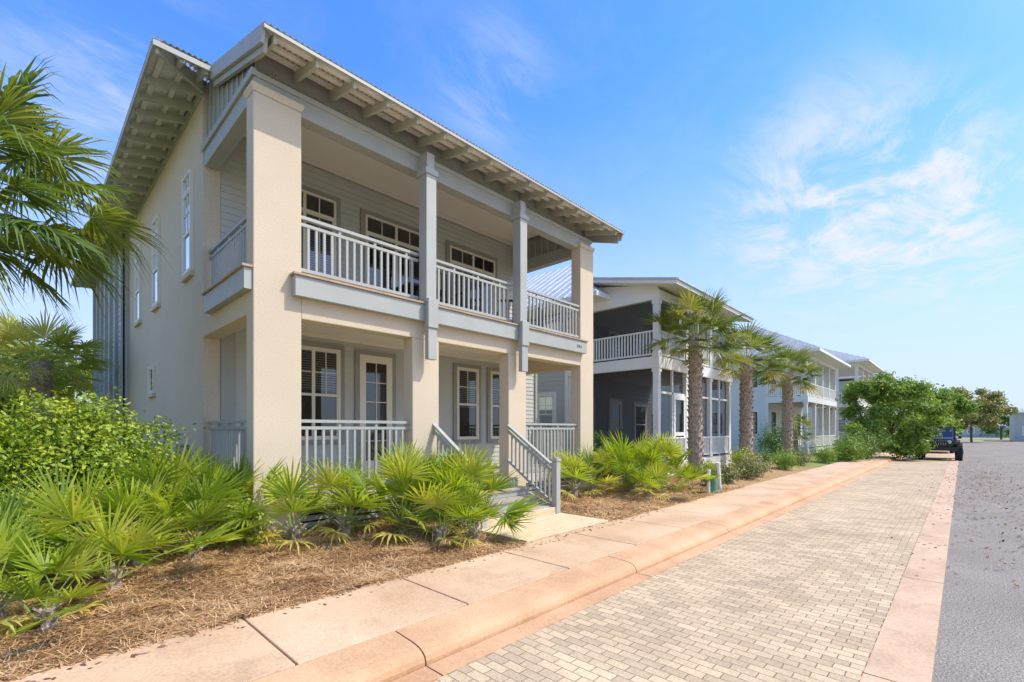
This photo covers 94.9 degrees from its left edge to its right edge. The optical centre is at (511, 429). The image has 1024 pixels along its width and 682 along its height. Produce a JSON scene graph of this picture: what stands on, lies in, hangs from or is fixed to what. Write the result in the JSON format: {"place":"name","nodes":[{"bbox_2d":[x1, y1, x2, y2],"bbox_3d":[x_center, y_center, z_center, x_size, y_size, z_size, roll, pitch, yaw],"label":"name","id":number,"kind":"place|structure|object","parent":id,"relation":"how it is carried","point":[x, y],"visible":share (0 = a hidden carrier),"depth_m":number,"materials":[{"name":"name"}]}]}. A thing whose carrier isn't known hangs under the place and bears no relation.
{"place":"outdoors","nodes":[
{"label":"outdoors","id":0,"kind":"place"},
{"bbox_2d":[0,448,880,681],"bbox_3d":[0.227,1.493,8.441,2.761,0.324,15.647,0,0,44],"label":"pine straw","id":1,"kind":"object","parent":0,"point":[226,613],"visible":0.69,"depth_m":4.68,"materials":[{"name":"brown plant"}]},
{"bbox_2d":[0,469,95,584],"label":"saw palmetto","id":2,"kind":"object","parent":1,"relation":"on","point":[4,508],"visible":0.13,"depth_m":4.34,"materials":[{"name":"green plant"}]},
{"bbox_2d":[0,308,118,448],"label":"palm tree","id":3,"kind":"object","parent":1,"relation":"on","point":[40,370],"visible":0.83,"depth_m":12.25,"materials":[{"name":"green plant"}]},
{"bbox_2d":[0,532,122,643],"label":"saw palmetto","id":4,"kind":"object","parent":1,"relation":"on","point":[49,616],"visible":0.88,"depth_m":3.68,"materials":[{"name":"green plant"}]},
{"bbox_2d":[0,499,125,635],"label":"saw palmetto","id":5,"kind":"object","parent":1,"relation":"on","point":[8,548],"visible":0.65,"depth_m":3.89,"materials":[{"name":"green plant"}]},
{"bbox_2d":[0,461,151,581],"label":"saw palmetto","id":6,"kind":"object","parent":1,"relation":"on","point":[85,492],"visible":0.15,"depth_m":4.72,"materials":[{"name":"green plant"}]},
{"bbox_2d":[0,54,172,337],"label":"palm tree","id":7,"kind":"object","parent":1,"relation":"on","point":[22,123],"visible":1,"depth_m":5.82,"materials":[{"name":"green plant"}]},
{"bbox_2d":[0,385,204,554],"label":"shrub","id":8,"kind":"object","parent":1,"relation":"on","point":[22,450],"visible":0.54,"depth_m":5.46,"materials":[{"name":"green plant"}]},
{"bbox_2d":[6,463,228,566],"bbox_3d":[-4.018,0.928,5.000,1.844,1.291,1.677,0,0,-17],"label":"saw palmetto","id":9,"kind":"object","parent":1,"relation":"on","point":[108,496],"visible":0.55,"depth_m":4.92,"materials":[{"name":"green plant"}]},
{"bbox_2d":[19,475,242,605],"bbox_3d":[-3.647,1.027,4.594,1.686,1.328,1.712,0,0,22],"label":"saw palmetto","id":10,"kind":"object","parent":1,"relation":"on","point":[100,523],"visible":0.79,"depth_m":4.30,"materials":[{"name":"green plant"}]},
{"bbox_2d":[80,438,253,565],"bbox_3d":[-3.968,0.888,5.993,2.270,1.655,2.365,0,0,7],"label":"saw palmetto","id":11,"kind":"object","parent":1,"relation":"on","point":[175,478],"visible":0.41,"depth_m":5.30,"materials":[{"name":"green plant"}]},
{"bbox_2d":[113,458,274,560],"bbox_3d":[-3.537,0.980,5.237,2.037,1.333,1.849,0,0,14],"label":"saw palmetto","id":12,"kind":"object","parent":1,"relation":"on","point":[209,506],"visible":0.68,"depth_m":5.28,"materials":[{"name":"green plant"}]},
{"bbox_2d":[126,443,264,554],"bbox_3d":[-4.385,0.944,6.198,2.156,1.572,2.246,0,0,-8],"label":"saw palmetto","id":13,"kind":"object","parent":1,"relation":"on","point":[201,456],"visible":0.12,"depth_m":6.31,"materials":[{"name":"green plant"}]},
{"bbox_2d":[132,450,312,548],"bbox_3d":[-3.913,0.954,6.310,2.081,1.456,1.997,0,0,-1],"label":"saw palmetto","id":14,"kind":"object","parent":1,"relation":"on","point":[250,512],"visible":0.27,"depth_m":5.98,"materials":[{"name":"green plant"}]},
{"bbox_2d":[209,493,275,549],"bbox_3d":[-3.399,1.176,5.940,0.701,0.740,0.713,0,0,-13],"label":"shrub","id":15,"kind":"object","parent":1,"relation":"on","point":[244,538],"visible":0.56,"depth_m":5.88,"materials":[{"name":"green plant"}]},
{"bbox_2d":[208,458,372,553],"bbox_3d":[-2.828,1.001,6.141,2.214,1.360,1.582,0,0,-30],"label":"saw palmetto","id":16,"kind":"object","parent":1,"relation":"on","point":[285,487],"visible":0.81,"depth_m":6.07,"materials":[{"name":"green plant"}]},
{"bbox_2d":[286,445,398,544],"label":"saw palmetto","id":17,"kind":"object","parent":1,"relation":"on","point":[349,499],"visible":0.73,"depth_m":6.39,"materials":[{"name":"green plant"}]},
{"bbox_2d":[70,21,624,541],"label":"beach house","id":18,"kind":"structure","parent":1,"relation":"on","point":[300,207],"depth_m":8.79,"materials":[{"name":"paint"}]},
{"bbox_2d":[135,243,141,321],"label":"window","id":19,"kind":"structure","parent":18,"relation":"in","point":[138,281],"depth_m":12.24,"materials":[{"name":"glass"}]},
{"bbox_2d":[147,365,155,393],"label":"window","id":20,"kind":"structure","parent":18,"relation":"in","point":[151,371],"depth_m":10.94,"materials":[{"name":"glass"}]},
{"bbox_2d":[152,214,159,306],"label":"window","id":21,"kind":"structure","parent":18,"relation":"in","point":[156,222],"depth_m":10.60,"materials":[{"name":"glass"}]},
{"bbox_2d":[169,443,188,494],"bbox_3d":[-6.198,0.955,8.743,0.510,1.390,0.220,0,0,44],"label":"utility box","id":22,"kind":"object","parent":18,"relation":"attached to","point":[181,445],"visible":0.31,"depth_m":8.59,"materials":[{"name":"grey metal"}]},
{"bbox_2d":[182,168,192,275],"bbox_3d":[-5.946,-3.760,8.608,0.600,1.820,0.055,0,0,44],"label":"window","id":23,"kind":"structure","parent":18,"relation":"in","point":[187,182],"depth_m":8.60,"materials":[{"name":"glass"}]},
{"bbox_2d":[301,184,340,277],"bbox_3d":[-4.081,-3.525,9.234,0.055,2.550,1.480,0,0,44],"label":"window","id":24,"kind":"structure","parent":18,"relation":"in","point":[315,204],"depth_m":9.45,"materials":[{"name":"glass"}]},
{"bbox_2d":[301,340,344,444],"bbox_3d":[-3.960,-0.725,9.360,0.055,2.050,1.310,0,0,44],"label":"window","id":25,"kind":"structure","parent":18,"relation":"in","point":[322,364],"depth_m":9.51,"materials":[{"name":"beige paint"}]},
{"bbox_2d":[355,349,395,474],"bbox_3d":[-2.999,-0.375,10.365,0.050,2.690,0.990,0,0,44],"label":"door","id":26,"kind":"structure","parent":18,"relation":"in","point":[375,372],"depth_m":10.34,"materials":[{"name":"beige paint"}]},
{"bbox_2d":[360,208,418,297],"bbox_3d":[-2.648,-3.460,10.728,0.055,2.620,1.740,0,0,44],"label":"window","id":27,"kind":"structure","parent":18,"relation":"in","point":[373,225],"depth_m":10.61,"materials":[{"name":"glass"}]},
{"bbox_2d":[390,282,474,304],"bbox_3d":[-1.696,-2.525,10.078,0.840,0.740,1.700,0,0,44],"label":"patio table","id":28,"kind":"object","parent":18,"relation":"on","point":[415,285],"visible":0.09,"depth_m":9.63,"materials":[{"name":"black metal"}]},
{"bbox_2d":[415,269,451,304],"bbox_3d":[-1.535,-2.630,9.369,0.515,0.950,0.580,0,0,44],"label":"patio chair","id":29,"kind":"object","parent":18,"relation":"on","point":[416,291],"visible":0.18,"depth_m":9.31,"materials":[{"name":"black metal"}]},
{"bbox_2d":[453,363,480,443],"bbox_3d":[-1.160,-0.680,12.280,0.055,2.060,0.940,0,0,44],"label":"window","id":30,"kind":"structure","parent":18,"relation":"in","point":[466,377],"depth_m":12.27,"materials":[{"name":"beige paint"}]},
{"bbox_2d":[455,278,483,311],"bbox_3d":[-0.981,-2.630,9.947,0.515,0.950,0.580,0,0,44],"label":"patio chair","id":31,"kind":"object","parent":18,"relation":"on","point":[471,301],"visible":0.23,"depth_m":9.78,"materials":[{"name":"black metal"}]},
{"bbox_2d":[446,240,496,314],"bbox_3d":[-1.029,-3.600,12.417,0.055,2.300,1.780,0,0,44],"label":"window","id":32,"kind":"structure","parent":18,"relation":"in","point":[456,254],"depth_m":12.41,"materials":[{"name":"beige paint"}]},
{"bbox_2d":[487,367,498,442],"bbox_3d":[-0.347,-0.680,13.128,0.055,2.060,0.930,0,0,44],"label":"window","id":33,"kind":"structure","parent":18,"relation":"in","point":[492,373],"depth_m":12.91,"materials":[{"name":"beige paint"}]},
{"bbox_2d":[496,299,512,322],"bbox_3d":[-0.098,-2.630,11.448,0.580,0.950,0.515,0,0,-4],"label":"patio chair","id":34,"kind":"object","parent":18,"relation":"on","point":[510,300],"visible":0.09,"depth_m":11.20,"materials":[{"name":"black metal"}]},
{"bbox_2d":[527,307,542,326],"bbox_3d":[0.529,-2.630,12.244,0.515,0.950,0.580,0,0,18],"label":"patio chair","id":35,"kind":"object","parent":18,"relation":"on","point":[538,318],"visible":0.19,"depth_m":12.15,"materials":[{"name":"black metal"}]},
{"bbox_2d":[339,438,465,551],"bbox_3d":[-1.639,0.848,6.868,1.693,1.466,2.098,0,0,-20],"label":"saw palmetto","id":36,"kind":"object","parent":1,"relation":"on","point":[405,466],"visible":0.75,"depth_m":6.32,"materials":[{"name":"green plant"}]},
{"bbox_2d":[360,442,459,529],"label":"saw palmetto","id":37,"kind":"object","parent":1,"relation":"on","point":[408,501],"visible":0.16,"depth_m":7.17,"materials":[{"name":"green plant"}]},
{"bbox_2d":[376,477,501,548],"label":"saw palmetto","id":38,"kind":"object","parent":1,"relation":"on","point":[437,502],"visible":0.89,"depth_m":6.35,"materials":[{"name":"green plant"}]},
{"bbox_2d":[402,442,523,532],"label":"saw palmetto","id":39,"kind":"object","parent":1,"relation":"on","point":[496,483],"visible":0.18,"depth_m":6.97,"materials":[{"name":"green plant"}]},
{"bbox_2d":[397,442,548,536],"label":"saw palmetto","id":40,"kind":"object","parent":1,"relation":"on","point":[474,470],"visible":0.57,"depth_m":6.79,"materials":[{"name":"green plant"}]},
{"bbox_2d":[414,476,534,549],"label":"saw palmetto","id":41,"kind":"object","parent":1,"relation":"on","point":[473,499],"visible":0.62,"depth_m":6.59,"materials":[{"name":"green plant"}]},
{"bbox_2d":[475,507,607,543],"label":"walkway","id":42,"kind":"structure","parent":1,"relation":"on","point":[547,522],"depth_m":7.65,"materials":[{"name":"beige concrete"}]},
{"bbox_2d":[547,449,612,499],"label":"saw palmetto","id":43,"kind":"object","parent":1,"relation":"on","point":[583,474],"visible":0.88,"depth_m":10.38,"materials":[{"name":"green plant"}]},
{"bbox_2d":[571,442,622,492],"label":"saw palmetto","id":44,"kind":"object","parent":1,"relation":"on","point":[595,464],"visible":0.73,"depth_m":11.07,"materials":[{"name":"green plant"}]},
{"bbox_2d":[593,426,635,479],"bbox_3d":[2.715,0.802,14.273,2.271,1.806,2.273,0,0,-8],"label":"shrub","id":45,"kind":"object","parent":1,"relation":"on","point":[595,447],"visible":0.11,"depth_m":13.98,"materials":[{"name":"green plant"}]},
{"bbox_2d":[593,429,683,487],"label":"saw palmetto","id":46,"kind":"object","parent":1,"relation":"on","point":[626,446],"visible":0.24,"depth_m":12.18,"materials":[{"name":"green plant"}]},
{"bbox_2d":[527,265,754,476],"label":"house","id":47,"kind":"structure","parent":1,"relation":"on","point":[637,390],"depth_m":15.79,"materials":[{"name":"grey wood"}]},
{"bbox_2d":[537,392,556,434],"bbox_3d":[1.266,-0.600,17.646,1.000,1.600,0.055,0,0,44],"label":"window","id":48,"kind":"structure","parent":47,"relation":"in","point":[546,402],"depth_m":17.59,"materials":[{"name":"white paint"}]},
{"bbox_2d":[590,430,695,494],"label":"saw palmetto","id":49,"kind":"object","parent":1,"relation":"on","point":[619,461],"visible":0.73,"depth_m":11.20,"materials":[{"name":"green plant"}]},
{"bbox_2d":[617,458,675,499],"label":"saw palmetto","id":50,"kind":"object","parent":1,"relation":"on","point":[648,474],"visible":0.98,"depth_m":10.55,"materials":[{"name":"green plant"}]},
{"bbox_2d":[622,444,696,492],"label":"saw palmetto","id":51,"kind":"object","parent":1,"relation":"on","point":[683,485],"visible":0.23,"depth_m":12.02,"materials":[{"name":"green plant"}]},
{"bbox_2d":[625,430,713,492],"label":"saw palmetto","id":52,"kind":"object","parent":1,"relation":"on","point":[667,449],"visible":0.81,"depth_m":11.15,"materials":[{"name":"green plant"}]},
{"bbox_2d":[671,459,721,492],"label":"saw palmetto","id":53,"kind":"object","parent":1,"relation":"on","point":[688,473],"visible":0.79,"depth_m":12.06,"materials":[{"name":"green plant"}]},
{"bbox_2d":[637,285,755,476],"bbox_3d":[5.801,-1.512,14.655,3.576,6.124,3.575,0,0,44],"label":"palm tree","id":54,"kind":"object","parent":1,"relation":"on","point":[695,360],"visible":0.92,"depth_m":14.42,"materials":[{"name":"green plant"}]},
{"bbox_2d":[706,469,710,492],"bbox_3d":[4.984,1.350,11.916,0.109,0.700,0.109,0,0,44],"label":"vent pipe","id":55,"kind":"object","parent":1,"relation":"on","point":[708,483],"visible":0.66,"depth_m":11.87,"materials":[{"name":"white paint"}]},
{"bbox_2d":[703,458,715,471],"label":"shrub","id":56,"kind":"object","parent":1,"relation":"on","point":[707,463],"visible":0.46,"depth_m":15.52,"materials":[{"name":"green plant"}]},
{"bbox_2d":[699,464,729,485],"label":"shrub","id":57,"kind":"object","parent":1,"relation":"on","point":[715,473],"visible":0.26,"depth_m":12.98,"materials":[{"name":"green plant"}]},
{"bbox_2d":[710,476,718,492],"bbox_3d":[5.144,1.395,12.039,0.279,0.430,0.279,0,0,44],"label":"utility marker","id":58,"kind":"object","parent":1,"relation":"on","point":[713,486],"visible":0.61,"depth_m":11.94,"materials":[{"name":"green plastic"}]},
{"bbox_2d":[716,462,721,489],"bbox_3d":[5.536,1.284,12.564,0.119,0.840,0.119,0,9,44],"label":"vent pipe","id":59,"kind":"object","parent":1,"relation":"on","point":[718,464],"visible":0.83,"depth_m":12.52,"materials":[{"name":"white paint"}]},
{"bbox_2d":[708,460,746,483],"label":"shrub","id":60,"kind":"object","parent":1,"relation":"on","point":[732,471],"visible":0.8,"depth_m":13.85,"materials":[{"name":"green plant"}]},
{"bbox_2d":[725,443,763,467],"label":"shrub","id":61,"kind":"object","parent":1,"relation":"on","point":[736,458],"visible":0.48,"depth_m":17.63,"materials":[{"name":"green plant"}]},
{"bbox_2d":[731,449,771,480],"bbox_3d":[7.664,1.184,15.186,1.175,1.086,1.446,0,0,-1],"label":"shrub","id":62,"kind":"object","parent":1,"relation":"on","point":[747,464],"visible":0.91,"depth_m":15.02,"materials":[{"name":"green plant"}]},
{"bbox_2d":[715,320,792,458],"bbox_3d":[9.138,-1.340,18.369,3.568,5.780,3.924,0,0,44],"label":"palm tree","id":63,"kind":"object","parent":1,"relation":"on","point":[746,422],"visible":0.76,"depth_m":18.15,"materials":[{"name":"green plant"}]},
{"bbox_2d":[737,452,776,476],"bbox_3d":[8.395,1.179,16.119,1.242,1.037,1.336,0,0,44],"label":"shrub","id":64,"kind":"object","parent":1,"relation":"on","point":[761,465],"visible":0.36,"depth_m":15.88,"materials":[{"name":"green plant"}]},
{"bbox_2d":[754,447,775,461],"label":"shrub","id":65,"kind":"object","parent":1,"relation":"on","point":[765,455],"visible":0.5,"depth_m":20.22,"materials":[{"name":"green plant"}]},
{"bbox_2d":[753,420,807,456],"bbox_3d":[14.867,0.467,26.436,3.145,2.588,3.296,0,0,-3],"label":"shrub","id":66,"kind":"object","parent":1,"relation":"on","point":[770,436],"visible":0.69,"depth_m":26.21,"materials":[{"name":"green plant"}]},
{"bbox_2d":[768,444,802,469],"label":"shrub","id":67,"kind":"object","parent":1,"relation":"on","point":[787,461],"visible":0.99,"depth_m":18.47,"materials":[{"name":"green plant"}]},
{"bbox_2d":[731,325,850,453],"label":"house","id":68,"kind":"structure","parent":1,"relation":"on","point":[767,408],"depth_m":30.83,"materials":[{"name":"white wood"}]},
{"bbox_2d":[752,370,758,388],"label":"window","id":69,"kind":"structure","parent":68,"relation":"in","point":[754,386],"depth_m":30.48,"materials":[{"name":"white paint"}]},
{"bbox_2d":[753,410,758,434],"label":"window","id":70,"kind":"structure","parent":68,"relation":"in","point":[756,413],"depth_m":30.45,"materials":[{"name":"black glass"}]},
{"bbox_2d":[771,411,775,439],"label":"window","id":71,"kind":"structure","parent":68,"relation":"in","point":[773,418],"depth_m":30.89,"materials":[{"name":"black glass"}]},
{"bbox_2d":[797,413,800,434],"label":"window","id":72,"kind":"structure","parent":68,"relation":"in","point":[799,414],"depth_m":35.90,"materials":[{"name":"grey glass"}]},
{"bbox_2d":[754,344,828,456],"bbox_3d":[13.535,-1.397,23.186,3.618,5.894,3.669,0,0,44],"label":"palm tree","id":73,"kind":"object","parent":1,"relation":"on","point":[786,384],"visible":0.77,"depth_m":22.85,"materials":[{"name":"green plant"}]},
{"bbox_2d":[776,412,817,454],"bbox_3d":[16.289,0.212,27.232,2.481,2.676,2.569,0,0,44],"label":"shrub","id":74,"kind":"object","parent":1,"relation":"on","point":[804,421],"visible":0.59,"depth_m":26.95,"materials":[{"name":"green plant"}]},
{"bbox_2d":[792,447,813,464],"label":"shrub","id":75,"kind":"object","parent":1,"relation":"on","point":[804,457],"visible":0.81,"depth_m":20.66,"materials":[{"name":"green plant"}]},
{"bbox_2d":[810,442,841,463],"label":"shrub","id":76,"kind":"object","parent":1,"relation":"on","point":[825,456],"visible":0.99,"depth_m":22.59,"materials":[{"name":"green plant"}]},
{"bbox_2d":[802,349,883,445],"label":"house","id":77,"kind":"structure","parent":1,"relation":"on","point":[861,366],"depth_m":39.55,"materials":[{"name":"white"}]},
{"bbox_2d":[827,431,876,461],"bbox_3d":[17.356,0.960,24.086,2.187,1.768,2.622,0,0,44],"label":"shrub","id":78,"kind":"object","parent":1,"relation":"on","point":[848,450],"visible":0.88,"depth_m":23.65,"materials":[{"name":"green plant"}]},
{"bbox_2d":[831,424,900,459],"bbox_3d":[19.148,0.779,25.494,3.036,2.224,2.981,0,0,28],"label":"shrub","id":79,"kind":"object","parent":1,"relation":"on","point":[867,439],"visible":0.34,"depth_m":25.00,"materials":[{"name":"green plant"}]},
{"bbox_2d":[839,372,900,440],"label":"house","id":80,"kind":"structure","parent":1,"relation":"on","point":[844,380],"depth_m":49.57,"materials":[{"name":"grey"}]},
{"bbox_2d":[839,418,847,432],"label":"window","id":81,"kind":"structure","parent":80,"relation":"in","point":[841,421],"depth_m":49.63,"materials":[{"name":"grey glass"}]},
{"bbox_2d":[0,451,893,681],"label":"sidewalk","id":82,"kind":"structure","parent":0,"point":[258,646],"depth_m":4.21,"materials":[{"name":"concrete"}]},
{"bbox_2d":[0,0,1023,430],"label":"sky","id":83,"kind":"structure","parent":0,"point":[850,172],"materials":[{"name":"blue"}]},
{"bbox_2d":[242,432,1017,618],"bbox_3d":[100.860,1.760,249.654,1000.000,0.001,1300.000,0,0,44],"label":"ground","id":84,"kind":"structure","parent":0,"point":[967,439],"depth_m":85.07,"materials":[{"name":"green plant"}]},
{"bbox_2d":[0,316,82,402],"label":"tree","id":85,"kind":"object","parent":84,"relation":"on","point":[35,344],"depth_m":25.96,"materials":[{"name":"green plant"}]},
{"bbox_2d":[0,337,92,423],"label":"tree","id":86,"kind":"object","parent":84,"relation":"on","point":[65,378],"visible":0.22,"depth_m":18.81,"materials":[{"name":"green plant"}]},
{"bbox_2d":[2,360,92,421],"bbox_3d":[-21.580,-0.882,22.046,5.172,5.274,4.601,0,0,3],"label":"tree","id":87,"kind":"object","parent":84,"relation":"on","point":[56,396],"visible":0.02,"depth_m":21.25,"materials":[{"name":"green plant"}]},
{"bbox_2d":[9,399,92,451],"bbox_3d":[-16.518,0.307,17.233,2.760,2.905,2.375,0,0,9],"label":"tree","id":88,"kind":"object","parent":84,"relation":"on","point":[70,417],"visible":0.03,"depth_m":17.10,"materials":[{"name":"green plant"}]},
{"bbox_2d":[1,347,1008,444],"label":"woodland","id":89,"kind":"object","parent":84,"relation":"on","point":[957,434],"visible":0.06,"depth_m":101.17,"materials":[{"name":"green plant"}]},
{"bbox_2d":[251,454,907,681],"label":"kerb","id":90,"kind":"structure","parent":84,"relation":"on","point":[441,645],"depth_m":4.35,"materials":[{"name":"pinkish tinted concrete"}]},
{"bbox_2d":[835,370,952,459],"bbox_3d":[21.943,-0.892,27.426,5.611,5.298,5.476,0,0,20],"label":"tree","id":91,"kind":"object","parent":84,"relation":"on","point":[880,395],"visible":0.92,"depth_m":26.63,"materials":[{"name":"green plant"}]},
{"bbox_2d":[865,394,949,439],"bbox_3d":[29.426,-0.984,35.087,5.203,5.482,4.838,0,0,44],"label":"tree","id":92,"kind":"object","parent":84,"relation":"on","point":[902,415],"visible":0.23,"depth_m":34.20,"materials":[{"name":"green plant"}]},
{"bbox_2d":[860,441,960,681],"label":"concrete band","id":93,"kind":"object","parent":84,"relation":"on","point":[904,649],"visible":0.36,"depth_m":4.55,"materials":[{"name":"beige concrete"}]},
{"bbox_2d":[882,384,966,436],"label":"tree","id":94,"kind":"object","parent":84,"relation":"on","point":[949,397],"visible":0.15,"depth_m":41.67,"materials":[{"name":"green plant"}]},
{"bbox_2d":[934,387,987,420],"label":"tree","id":95,"kind":"object","parent":84,"relation":"on","point":[963,405],"visible":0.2,"depth_m":52.07,"materials":[{"name":"green plant"}]},
{"bbox_2d":[947,396,982,423],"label":"tree","id":96,"kind":"object","parent":84,"relation":"on","point":[972,417],"visible":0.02,"depth_m":59.99,"materials":[{"name":"green plant"}]},
{"bbox_2d":[949,386,1018,441],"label":"tree","id":97,"kind":"object","parent":84,"relation":"on","point":[994,402],"visible":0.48,"depth_m":63.76,"materials":[{"name":"green plant"}]},
{"bbox_2d":[962,423,1006,437],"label":"house","id":98,"kind":"structure","parent":84,"relation":"on","point":[976,432],"depth_m":106.33,"materials":[{"name":"grey paint"}]},
{"bbox_2d":[967,427,974,433],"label":"window","id":99,"kind":"structure","parent":98,"relation":"in","point":[968,431],"depth_m":107.10,"materials":[{"name":"white glass"}]},
{"bbox_2d":[979,414,1008,439],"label":"tree","id":100,"kind":"object","parent":84,"relation":"on","point":[991,430],"visible":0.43,"depth_m":83.73,"materials":[{"name":"green plant"}]},
{"bbox_2d":[432,451,952,681],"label":"parking lane","id":101,"kind":"structure","parent":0,"point":[806,592],"depth_m":4.56,"materials":[{"name":"beige brick"}]},
{"bbox_2d":[915,427,963,460],"bbox_3d":[25.590,0.798,28.130,2.100,1.935,3.929,0,0,44],"label":"parked car","id":102,"kind":"object","parent":101,"relation":"on","point":[948,441],"visible":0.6,"depth_m":26.83,"materials":[{"name":"blue paint"}]},
{"bbox_2d":[956,425,969,429],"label":"tree","id":103,"kind":"object","parent":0,"point":[964,427],"visible":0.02,"depth_m":75.67,"materials":[{"name":"green plant"}]},
{"bbox_2d":[932,442,1023,681],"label":"road","id":104,"kind":"structure","parent":0,"point":[980,635],"depth_m":5.57,"materials":[{"name":"grey asphalt"}]},
{"bbox_2d":[22,456,1023,681],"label":"fallen leaves","id":105,"kind":"object","parent":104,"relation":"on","point":[253,589],"visible":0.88,"depth_m":6.23,"materials":[{"name":"brown plant"}]},
{"bbox_2d":[1009,408,1023,441],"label":"house","id":106,"kind":"structure","parent":0,"point":[1016,427],"depth_m":70.23,"materials":[{"name":"grey paint"}]}
]}

